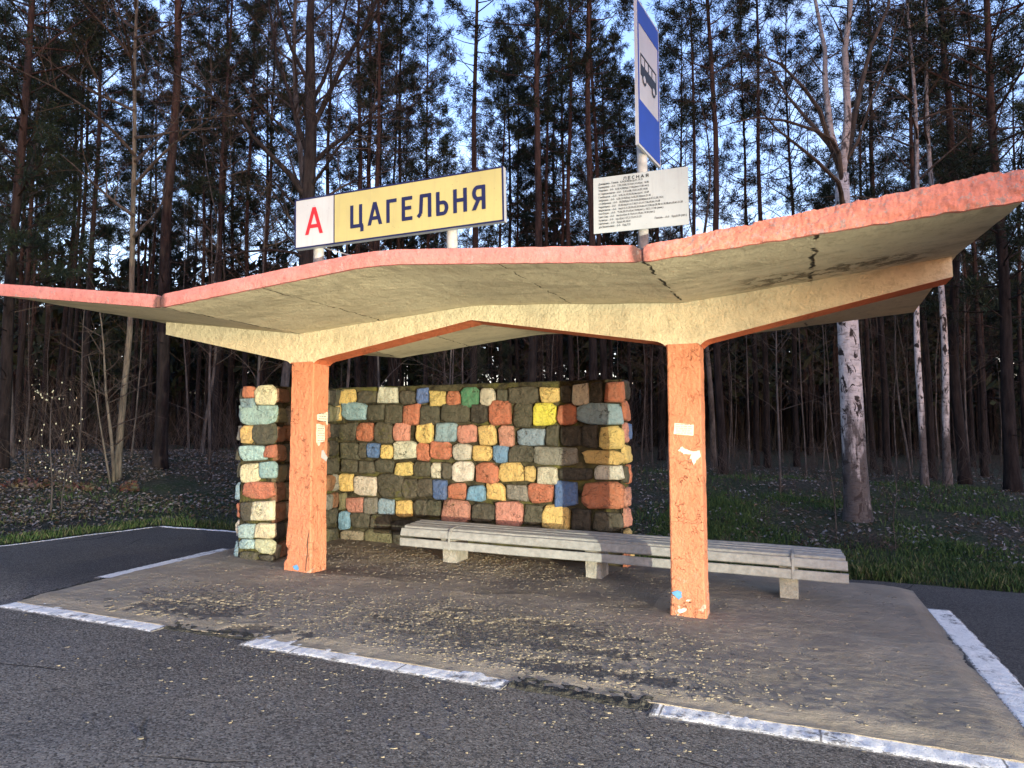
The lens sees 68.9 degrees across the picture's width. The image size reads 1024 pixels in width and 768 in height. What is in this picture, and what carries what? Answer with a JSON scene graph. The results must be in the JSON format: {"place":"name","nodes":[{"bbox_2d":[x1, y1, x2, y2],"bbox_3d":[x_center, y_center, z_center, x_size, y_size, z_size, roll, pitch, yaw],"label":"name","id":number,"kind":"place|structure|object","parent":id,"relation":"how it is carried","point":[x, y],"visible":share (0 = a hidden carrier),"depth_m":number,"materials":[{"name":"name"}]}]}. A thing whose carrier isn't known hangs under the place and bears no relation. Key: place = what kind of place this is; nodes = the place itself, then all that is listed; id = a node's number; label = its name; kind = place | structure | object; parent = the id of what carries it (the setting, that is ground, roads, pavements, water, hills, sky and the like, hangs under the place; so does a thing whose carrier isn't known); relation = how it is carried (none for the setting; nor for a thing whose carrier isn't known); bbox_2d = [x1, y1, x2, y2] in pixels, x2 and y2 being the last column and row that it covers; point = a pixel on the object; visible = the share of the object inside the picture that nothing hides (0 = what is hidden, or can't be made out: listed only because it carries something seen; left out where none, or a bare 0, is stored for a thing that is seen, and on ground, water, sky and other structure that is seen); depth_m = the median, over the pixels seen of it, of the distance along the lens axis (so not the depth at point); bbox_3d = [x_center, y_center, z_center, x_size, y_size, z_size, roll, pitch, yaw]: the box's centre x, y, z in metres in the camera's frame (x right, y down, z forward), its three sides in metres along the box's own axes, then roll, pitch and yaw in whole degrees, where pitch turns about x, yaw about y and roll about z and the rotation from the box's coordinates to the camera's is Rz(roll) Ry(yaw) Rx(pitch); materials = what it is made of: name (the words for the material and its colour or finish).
{"place":"outdoors","nodes":[
{"label":"outdoors","id":0,"kind":"place"},
{"bbox_2d":[0,526,1023,767],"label":"road","id":1,"kind":"structure","parent":0,"point":[130,699],"depth_m":4.70,"materials":[{"name":"asphalt"}]},
{"bbox_2d":[23,577,653,710],"bbox_3d":[-2.047,2.145,6.262,6.481,0.312,1.048,-3,-5,31],"label":"kerb gap","id":2,"kind":"object","parent":1,"relation":"on","point":[641,703],"visible":0.81,"depth_m":5.17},
{"bbox_2d":[0,548,1023,767],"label":"road marking","id":3,"kind":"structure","parent":1,"relation":"on","point":[999,677],"depth_m":5.42,"materials":[{"name":"white paint"}]},
{"bbox_2d":[0,387,1023,592],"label":"ground","id":4,"kind":"structure","parent":0,"point":[172,485],"depth_m":15.72,"materials":[{"name":"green plant"}]},
{"bbox_2d":[0,0,85,408],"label":"pine tree","id":5,"kind":"object","parent":4,"relation":"on","point":[21,272],"visible":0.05,"depth_m":32.95,"materials":[{"name":"green plant"}]},
{"bbox_2d":[0,0,86,449],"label":"pine tree","id":6,"kind":"object","parent":4,"relation":"on","point":[19,378],"visible":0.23,"depth_m":27.32,"materials":[{"name":"green plant"}]},
{"bbox_2d":[2,61,110,449],"bbox_3d":[-21.809,-6.707,35.198,4.582,20.086,4.327,0,-5,-3],"label":"pine tree","id":7,"kind":"object","parent":4,"relation":"on","point":[47,321],"visible":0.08,"depth_m":34.80,"materials":[{"name":"green plant"}]},
{"bbox_2d":[0,0,120,457],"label":"tree","id":8,"kind":"object","parent":4,"relation":"on","point":[13,446],"visible":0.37,"depth_m":21.76,"materials":[{"name":"brown plant"}]},
{"bbox_2d":[0,3,137,448],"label":"pine tree","id":9,"kind":"object","parent":4,"relation":"on","point":[61,359],"visible":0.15,"depth_m":33.56,"materials":[{"name":"green plant"}]},
{"bbox_2d":[10,0,157,449],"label":"pine tree","id":10,"kind":"object","parent":4,"relation":"on","point":[68,354],"visible":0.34,"depth_m":28.44,"materials":[{"name":"green plant"}]},
{"bbox_2d":[0,0,173,470],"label":"pine tree","id":11,"kind":"object","parent":4,"relation":"on","point":[18,176],"visible":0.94,"depth_m":18.92,"materials":[{"name":"green plant"}]},
{"bbox_2d":[33,0,156,448],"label":"pine tree","id":12,"kind":"object","parent":4,"relation":"on","point":[76,328],"visible":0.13,"depth_m":29.47,"materials":[{"name":"green plant"}]},
{"bbox_2d":[4,0,205,452],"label":"pine tree","id":13,"kind":"object","parent":4,"relation":"on","point":[91,147],"visible":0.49,"depth_m":25.73,"materials":[{"name":"green plant"}]},
{"bbox_2d":[55,270,165,481],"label":"sapling","id":14,"kind":"object","parent":4,"relation":"on","point":[113,469],"visible":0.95,"depth_m":17.01,"materials":[{"name":"brown plant"}]},
{"bbox_2d":[80,233,155,447],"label":"pine tree","id":15,"kind":"object","parent":4,"relation":"on","point":[115,373],"visible":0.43,"depth_m":39.99,"materials":[{"name":"green plant"}]},
{"bbox_2d":[0,0,272,480],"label":"bare tree","id":16,"kind":"object","parent":4,"relation":"on","point":[126,368],"visible":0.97,"depth_m":17.39,"materials":[{"name":"brown plant"}]},
{"bbox_2d":[88,14,211,448],"bbox_3d":[-18.309,-7.887,36.856,4.955,22.574,4.671,-2,-5,25],"label":"pine tree","id":17,"kind":"object","parent":4,"relation":"on","point":[134,384],"visible":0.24,"depth_m":36.60,"materials":[{"name":"green plant"}]},
{"bbox_2d":[103,44,207,448],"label":"pine tree","id":18,"kind":"object","parent":4,"relation":"on","point":[145,249],"visible":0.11,"depth_m":40.47,"materials":[{"name":"green plant"}]},
{"bbox_2d":[112,0,207,449],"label":"pine tree","id":19,"kind":"object","parent":4,"relation":"on","point":[154,241],"visible":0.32,"depth_m":36.01,"materials":[{"name":"green plant"}]},
{"bbox_2d":[101,0,243,469],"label":"pine tree","id":20,"kind":"object","parent":4,"relation":"on","point":[160,454],"visible":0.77,"depth_m":19.22,"materials":[{"name":"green plant"}]},
{"bbox_2d":[140,134,212,453],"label":"tree","id":21,"kind":"object","parent":4,"relation":"on","point":[188,444],"visible":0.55,"depth_m":23.98,"materials":[{"name":"brown plant"}]},
{"bbox_2d":[144,90,236,446],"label":"pine tree","id":22,"kind":"object","parent":4,"relation":"on","point":[196,269],"visible":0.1,"depth_m":44.11,"materials":[{"name":"green plant"}]},
{"bbox_2d":[153,125,227,445],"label":"pine tree","id":23,"kind":"object","parent":4,"relation":"on","point":[175,279],"visible":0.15,"depth_m":47.66,"materials":[{"name":"green plant"}]},
{"bbox_2d":[161,0,243,448],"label":"pine tree","id":24,"kind":"object","parent":4,"relation":"on","point":[197,391],"visible":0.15,"depth_m":34.40,"materials":[{"name":"green plant"}]},
{"bbox_2d":[146,185,258,464],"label":"sapling","id":25,"kind":"object","parent":4,"relation":"on","point":[209,407],"visible":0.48,"depth_m":20.07,"materials":[{"name":"brown plant"}]},
{"bbox_2d":[161,43,246,448],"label":"pine tree","id":26,"kind":"object","parent":4,"relation":"on","point":[205,392],"visible":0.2,"depth_m":38.29,"materials":[{"name":"green plant"}]},
{"bbox_2d":[169,77,255,453],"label":"tree","id":27,"kind":"object","parent":4,"relation":"on","point":[202,451],"visible":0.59,"depth_m":24.39,"materials":[{"name":"brown plant"}]},
{"bbox_2d":[179,126,263,447],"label":"pine tree","id":28,"kind":"object","parent":4,"relation":"on","point":[222,350],"visible":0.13,"depth_m":42.45,"materials":[{"name":"green plant"}]},
{"bbox_2d":[170,0,275,449],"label":"pine tree","id":29,"kind":"object","parent":4,"relation":"on","point":[212,54],"visible":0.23,"depth_m":32.51,"materials":[{"name":"green plant"}]},
{"bbox_2d":[164,41,286,447],"bbox_3d":[-15.127,-7.633,40.144,6.008,22.586,5.979,0,-6,-10],"label":"pine tree","id":30,"kind":"object","parent":4,"relation":"on","point":[230,367],"visible":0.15,"depth_m":39.12,"materials":[{"name":"green plant"}]},
{"bbox_2d":[150,0,319,450],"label":"pine tree","id":31,"kind":"object","parent":4,"relation":"on","point":[221,202],"visible":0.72,"depth_m":26.72,"materials":[{"name":"green plant"}]},
{"bbox_2d":[203,0,305,445],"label":"pine tree","id":32,"kind":"object","parent":4,"relation":"on","point":[244,355],"visible":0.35,"depth_m":30.93,"materials":[{"name":"green plant"}]},
{"bbox_2d":[51,0,472,290],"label":"bare tree","id":33,"kind":"object","parent":4,"relation":"on","point":[312,159],"visible":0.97,"depth_m":17.44,"materials":[{"name":"brown plant"}]},
{"bbox_2d":[198,0,334,384],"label":"pine tree","id":34,"kind":"object","parent":4,"relation":"on","point":[278,171],"visible":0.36,"depth_m":31.69,"materials":[{"name":"green plant"}]},
{"bbox_2d":[200,0,345,395],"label":"pine tree","id":35,"kind":"object","parent":4,"relation":"on","point":[280,246],"visible":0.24,"depth_m":35.72,"materials":[{"name":"green plant"}]},
{"bbox_2d":[197,0,417,386],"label":"pine tree","id":36,"kind":"object","parent":4,"relation":"on","point":[285,375],"visible":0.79,"depth_m":19.45,"materials":[{"name":"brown plant"}]},
{"bbox_2d":[269,1,383,387],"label":"pine tree","id":37,"kind":"object","parent":4,"relation":"on","point":[327,178],"visible":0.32,"depth_m":29.71,"materials":[{"name":"green plant"}]},
{"bbox_2d":[283,8,387,386],"bbox_3d":[-5.794,-5.091,25.286,5.586,15.694,3.416,-1,-5,10],"label":"tree","id":38,"kind":"object","parent":4,"relation":"on","point":[349,359],"visible":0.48,"depth_m":25.51,"materials":[{"name":"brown plant"}]},
{"bbox_2d":[289,0,422,386],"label":"pine tree","id":39,"kind":"object","parent":4,"relation":"on","point":[357,372],"visible":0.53,"depth_m":28.50,"materials":[{"name":"green plant"}]},
{"bbox_2d":[319,0,419,386],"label":"pine tree","id":40,"kind":"object","parent":4,"relation":"on","point":[410,66],"visible":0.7,"depth_m":26.94,"materials":[{"name":"green plant"}]},
{"bbox_2d":[316,0,433,384],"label":"pine tree","id":41,"kind":"object","parent":4,"relation":"on","point":[381,184],"visible":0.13,"depth_m":36.11,"materials":[{"name":"green plant"}]},
{"bbox_2d":[299,0,452,386],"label":"pine tree","id":42,"kind":"object","parent":4,"relation":"on","point":[370,376],"visible":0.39,"depth_m":29.69,"materials":[{"name":"green plant"}]},
{"bbox_2d":[354,0,440,385],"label":"pine tree","id":43,"kind":"object","parent":4,"relation":"on","point":[389,358],"visible":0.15,"depth_m":37.96,"materials":[{"name":"green plant"}]},
{"bbox_2d":[347,0,451,385],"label":"pine tree","id":44,"kind":"object","parent":4,"relation":"on","point":[394,372],"visible":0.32,"depth_m":33.45,"materials":[{"name":"green plant"}]},
{"bbox_2d":[373,0,471,384],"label":"pine tree","id":45,"kind":"object","parent":4,"relation":"on","point":[430,25],"visible":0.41,"depth_m":33.39,"materials":[{"name":"green plant"}]},
{"bbox_2d":[396,83,460,384],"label":"pine tree","id":46,"kind":"object","parent":4,"relation":"on","point":[443,142],"visible":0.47,"depth_m":24.66,"materials":[{"name":"green plant"}]},
{"bbox_2d":[429,0,526,383],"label":"pine tree","id":47,"kind":"object","parent":4,"relation":"on","point":[474,100],"visible":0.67,"depth_m":25.12,"materials":[{"name":"green plant"}]},
{"bbox_2d":[448,225,521,383],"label":"pine tree","id":48,"kind":"object","parent":4,"relation":"on","point":[506,350],"visible":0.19,"depth_m":32.24,"materials":[{"name":"green plant"}]},
{"bbox_2d":[468,2,542,381],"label":"pine tree","id":49,"kind":"object","parent":4,"relation":"on","point":[509,229],"visible":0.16,"depth_m":41.08,"materials":[{"name":"green plant"}]},
{"bbox_2d":[451,32,565,382],"bbox_3d":[-0.213,-6.655,34.903,5.596,20.276,5.623,1,-5,-5],"label":"pine tree","id":50,"kind":"object","parent":4,"relation":"on","point":[504,88],"visible":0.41,"depth_m":34.91,"materials":[{"name":"green plant"}]},
{"bbox_2d":[0,199,1023,458],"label":"distant forest","id":51,"kind":"object","parent":4,"relation":"on","point":[740,429],"visible":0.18,"depth_m":52.84,"materials":[{"name":"plant"}]},
{"bbox_2d":[0,467,1023,592],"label":"grass","id":52,"kind":"structure","parent":4,"relation":"on","point":[988,575],"depth_m":12.74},
{"bbox_2d":[0,353,1023,503],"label":"undergrowth","id":53,"kind":"object","parent":4,"relation":"on","point":[92,433],"visible":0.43,"depth_m":22.55,"materials":[{"name":"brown plant"}]},
{"bbox_2d":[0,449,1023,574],"bbox_3d":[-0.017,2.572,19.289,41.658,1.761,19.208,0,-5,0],"label":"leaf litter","id":54,"kind":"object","parent":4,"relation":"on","point":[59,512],"visible":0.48,"depth_m":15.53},
{"bbox_2d":[442,0,601,381],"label":"pine tree","id":55,"kind":"object","parent":4,"relation":"on","point":[545,22],"visible":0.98,"depth_m":21.65,"materials":[{"name":"green plant"}]},
{"bbox_2d":[479,10,573,381],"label":"pine tree","id":56,"kind":"object","parent":4,"relation":"on","point":[519,177],"visible":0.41,"depth_m":36.73,"materials":[{"name":"green plant"}]},
{"bbox_2d":[501,0,584,381],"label":"pine tree","id":57,"kind":"object","parent":4,"relation":"on","point":[539,349],"visible":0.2,"depth_m":37.03,"materials":[{"name":"green plant"}]},
{"bbox_2d":[495,0,600,380],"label":"pine tree","id":58,"kind":"object","parent":4,"relation":"on","point":[524,10],"visible":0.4,"depth_m":31.67,"materials":[{"name":"green plant"}]},
{"bbox_2d":[511,61,595,380],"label":"pine tree","id":59,"kind":"object","parent":4,"relation":"on","point":[573,136],"visible":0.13,"depth_m":41.21,"materials":[{"name":"green plant"}]},
{"bbox_2d":[508,1,607,380],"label":"pine tree","id":60,"kind":"object","parent":4,"relation":"on","point":[560,346],"visible":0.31,"depth_m":33.58,"materials":[{"name":"green plant"}]},
{"bbox_2d":[524,0,610,380],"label":"pine tree","id":61,"kind":"object","parent":4,"relation":"on","point":[570,98],"visible":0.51,"depth_m":28.88,"materials":[{"name":"green plant"}]},
{"bbox_2d":[542,0,635,379],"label":"pine tree","id":62,"kind":"object","parent":4,"relation":"on","point":[593,342],"visible":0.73,"depth_m":22.69,"materials":[{"name":"green plant"}]},
{"bbox_2d":[550,46,650,379],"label":"pine tree","id":63,"kind":"object","parent":4,"relation":"on","point":[578,239],"visible":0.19,"depth_m":34.72,"materials":[{"name":"green plant"}]},
{"bbox_2d":[547,0,664,379],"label":"pine tree","id":64,"kind":"object","parent":4,"relation":"on","point":[603,352],"visible":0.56,"depth_m":29.32,"materials":[{"name":"green plant"}]},
{"bbox_2d":[571,42,674,458],"bbox_3d":[5.237,-6.421,34.619,4.186,20.192,4.428,1,-5,-16],"label":"pine tree","id":65,"kind":"object","parent":4,"relation":"on","point":[617,51],"visible":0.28,"depth_m":34.67,"materials":[{"name":"green plant"}]},
{"bbox_2d":[627,31,703,460],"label":"pine tree","id":66,"kind":"object","parent":4,"relation":"on","point":[661,386],"visible":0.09,"depth_m":34.25,"materials":[{"name":"green plant"}]},
{"bbox_2d":[603,0,743,384],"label":"pine tree","id":67,"kind":"object","parent":4,"relation":"on","point":[702,186],"visible":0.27,"depth_m":32.52,"materials":[{"name":"green plant"}]},
{"bbox_2d":[652,0,734,352],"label":"pine tree","id":68,"kind":"object","parent":4,"relation":"on","point":[674,57],"visible":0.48,"depth_m":30.97,"materials":[{"name":"green plant"}]},
{"bbox_2d":[673,37,745,468],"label":"bare tree","id":69,"kind":"object","parent":4,"relation":"on","point":[710,400],"visible":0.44,"depth_m":25.77,"materials":[{"name":"brown plant"}]},
{"bbox_2d":[645,0,786,474],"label":"pine tree","id":70,"kind":"object","parent":4,"relation":"on","point":[674,17],"visible":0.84,"depth_m":23.73,"materials":[{"name":"green plant"}]},
{"bbox_2d":[688,0,809,465],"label":"pine tree","id":71,"kind":"object","parent":4,"relation":"on","point":[756,403],"visible":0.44,"depth_m":31.72,"materials":[{"name":"green plant"}]},
{"bbox_2d":[696,0,811,467],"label":"pine tree","id":72,"kind":"object","parent":4,"relation":"on","point":[766,381],"visible":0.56,"depth_m":29.70,"materials":[{"name":"green plant"}]},
{"bbox_2d":[717,328,838,493],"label":"sapling","id":73,"kind":"object","parent":4,"relation":"on","point":[779,446],"visible":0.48,"depth_m":16.98,"materials":[{"name":"brown plant"}]},
{"bbox_2d":[724,0,844,466],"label":"pine tree","id":74,"kind":"object","parent":4,"relation":"on","point":[827,190],"visible":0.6,"depth_m":31.11,"materials":[{"name":"green plant"}]},
{"bbox_2d":[667,0,965,522],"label":"birch tree","id":75,"kind":"object","parent":4,"relation":"on","point":[857,507],"visible":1,"depth_m":14.36,"materials":[{"name":"white plant"}]},
{"bbox_2d":[804,160,850,459],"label":"pine tree","id":76,"kind":"object","parent":4,"relation":"on","point":[835,340],"visible":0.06,"depth_m":40.77,"materials":[{"name":"green plant"}]},
{"bbox_2d":[803,14,904,469],"bbox_3d":[14.868,-6.171,31.708,4.133,19.980,4.392,-4,-6,37],"label":"pine tree","id":77,"kind":"object","parent":4,"relation":"on","point":[869,402],"visible":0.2,"depth_m":31.30,"materials":[{"name":"green plant"}]},
{"bbox_2d":[834,78,904,457],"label":"pine tree","id":78,"kind":"object","parent":4,"relation":"on","point":[879,420],"visible":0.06,"depth_m":48.56,"materials":[{"name":"green plant"}]},
{"bbox_2d":[802,0,937,474],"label":"pine tree","id":79,"kind":"object","parent":4,"relation":"on","point":[885,414],"visible":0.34,"depth_m":27.28,"materials":[{"name":"green plant"}]},
{"bbox_2d":[831,108,936,477],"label":"bare tree","id":80,"kind":"object","parent":4,"relation":"on","point":[900,412],"visible":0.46,"depth_m":23.62,"materials":[{"name":"brown plant"}]},
{"bbox_2d":[870,315,916,456],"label":"pine tree","id":81,"kind":"object","parent":4,"relation":"on","point":[892,379],"visible":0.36,"depth_m":47.87,"materials":[{"name":"green plant"}]},
{"bbox_2d":[856,35,954,457],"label":"pine tree","id":82,"kind":"object","parent":4,"relation":"on","point":[904,186],"visible":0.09,"depth_m":42.49,"materials":[{"name":"green plant"}]},
{"bbox_2d":[807,0,1023,486],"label":"birch tree","id":83,"kind":"object","parent":4,"relation":"on","point":[924,470],"visible":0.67,"depth_m":18.86,"materials":[{"name":"white plant"}]},
{"bbox_2d":[831,0,1020,479],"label":"pine tree","id":84,"kind":"object","parent":4,"relation":"on","point":[870,192],"visible":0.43,"depth_m":24.58,"materials":[{"name":"green plant"}]},
{"bbox_2d":[838,0,1019,486],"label":"birch tree","id":85,"kind":"object","parent":4,"relation":"on","point":[945,384],"visible":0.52,"depth_m":19.15,"materials":[{"name":"white plant"}]},
{"bbox_2d":[840,0,1023,491],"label":"pine tree","id":86,"kind":"object","parent":4,"relation":"on","point":[1012,479],"visible":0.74,"depth_m":19.02,"materials":[{"name":"green plant"}]},
{"bbox_2d":[858,0,1021,484],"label":"pine tree","id":87,"kind":"object","parent":4,"relation":"on","point":[956,400],"visible":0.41,"depth_m":21.21,"materials":[{"name":"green plant"}]},
{"bbox_2d":[891,0,1023,477],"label":"pine tree","id":88,"kind":"object","parent":4,"relation":"on","point":[983,409],"visible":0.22,"depth_m":27.06,"materials":[{"name":"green plant"}]},
{"bbox_2d":[898,60,1023,466],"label":"pine tree","id":89,"kind":"object","parent":4,"relation":"on","point":[970,398],"visible":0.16,"depth_m":37.18,"materials":[{"name":"green plant"}]},
{"bbox_2d":[904,96,1021,451],"bbox_3d":[13.855,-2.762,23.123,3.055,11.906,3.052,1,-5,-5],"label":"bare tree","id":90,"kind":"object","parent":4,"relation":"on","point":[963,365],"visible":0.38,"depth_m":22.59,"materials":[{"name":"brown plant"}]},
{"bbox_2d":[935,220,1015,462],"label":"pine tree","id":91,"kind":"object","parent":4,"relation":"on","point":[994,292],"visible":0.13,"depth_m":43.59,"materials":[{"name":"green plant"}]},
{"bbox_2d":[934,7,1016,467],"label":"pine tree","id":92,"kind":"object","parent":4,"relation":"on","point":[978,399],"visible":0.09,"depth_m":36.29,"materials":[{"name":"green plant"}]},
{"bbox_2d":[976,23,1023,468],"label":"pine tree","id":93,"kind":"object","parent":4,"relation":"on","point":[1018,310],"visible":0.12,"depth_m":36.50,"materials":[{"name":"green plant"}]},
{"bbox_2d":[0,0,1023,398],"label":"sky","id":94,"kind":"structure","parent":0,"point":[490,10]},
{"bbox_2d":[18,538,1023,762],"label":"pavement","id":95,"kind":"structure","parent":0,"point":[829,628],"depth_m":6.70,"materials":[{"name":"concrete"}]},
{"bbox_2d":[233,379,634,566],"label":"stone wall","id":96,"kind":"structure","parent":95,"relation":"on","point":[550,454],"depth_m":10.74,"materials":[{"name":"stone"}]},
{"bbox_2d":[15,541,991,767],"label":"fallen leaves","id":97,"kind":"object","parent":95,"relation":"on","point":[200,609],"visible":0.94,"depth_m":6.65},
{"bbox_2d":[0,170,1023,618],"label":"bus shelter","id":98,"kind":"object","parent":95,"relation":"on","point":[688,300],"visible":0.99,"depth_m":7.34,"materials":[{"name":"beige paint"}]},
{"bbox_2d":[294,166,506,262],"bbox_3d":[-1.034,-1.412,6.731,2.128,0.800,0.164,-2,-5,21],"label":"stop name sign","id":99,"kind":"object","parent":98,"relation":"on","point":[451,204],"visible":0.94,"depth_m":6.63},
{"bbox_2d":[593,0,688,247],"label":"bus stop sign","id":100,"kind":"object","parent":98,"relation":"attached to","point":[642,200],"visible":1,"depth_m":6.14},
{"bbox_2d":[400,519,848,598],"bbox_3d":[1.167,2.178,9.332,5.530,0.725,0.553,-2,-5,21],"label":"bench","id":101,"kind":"object","parent":95,"relation":"on","point":[595,556],"visible":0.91,"depth_m":9.13,"materials":[{"name":"grey paint"}]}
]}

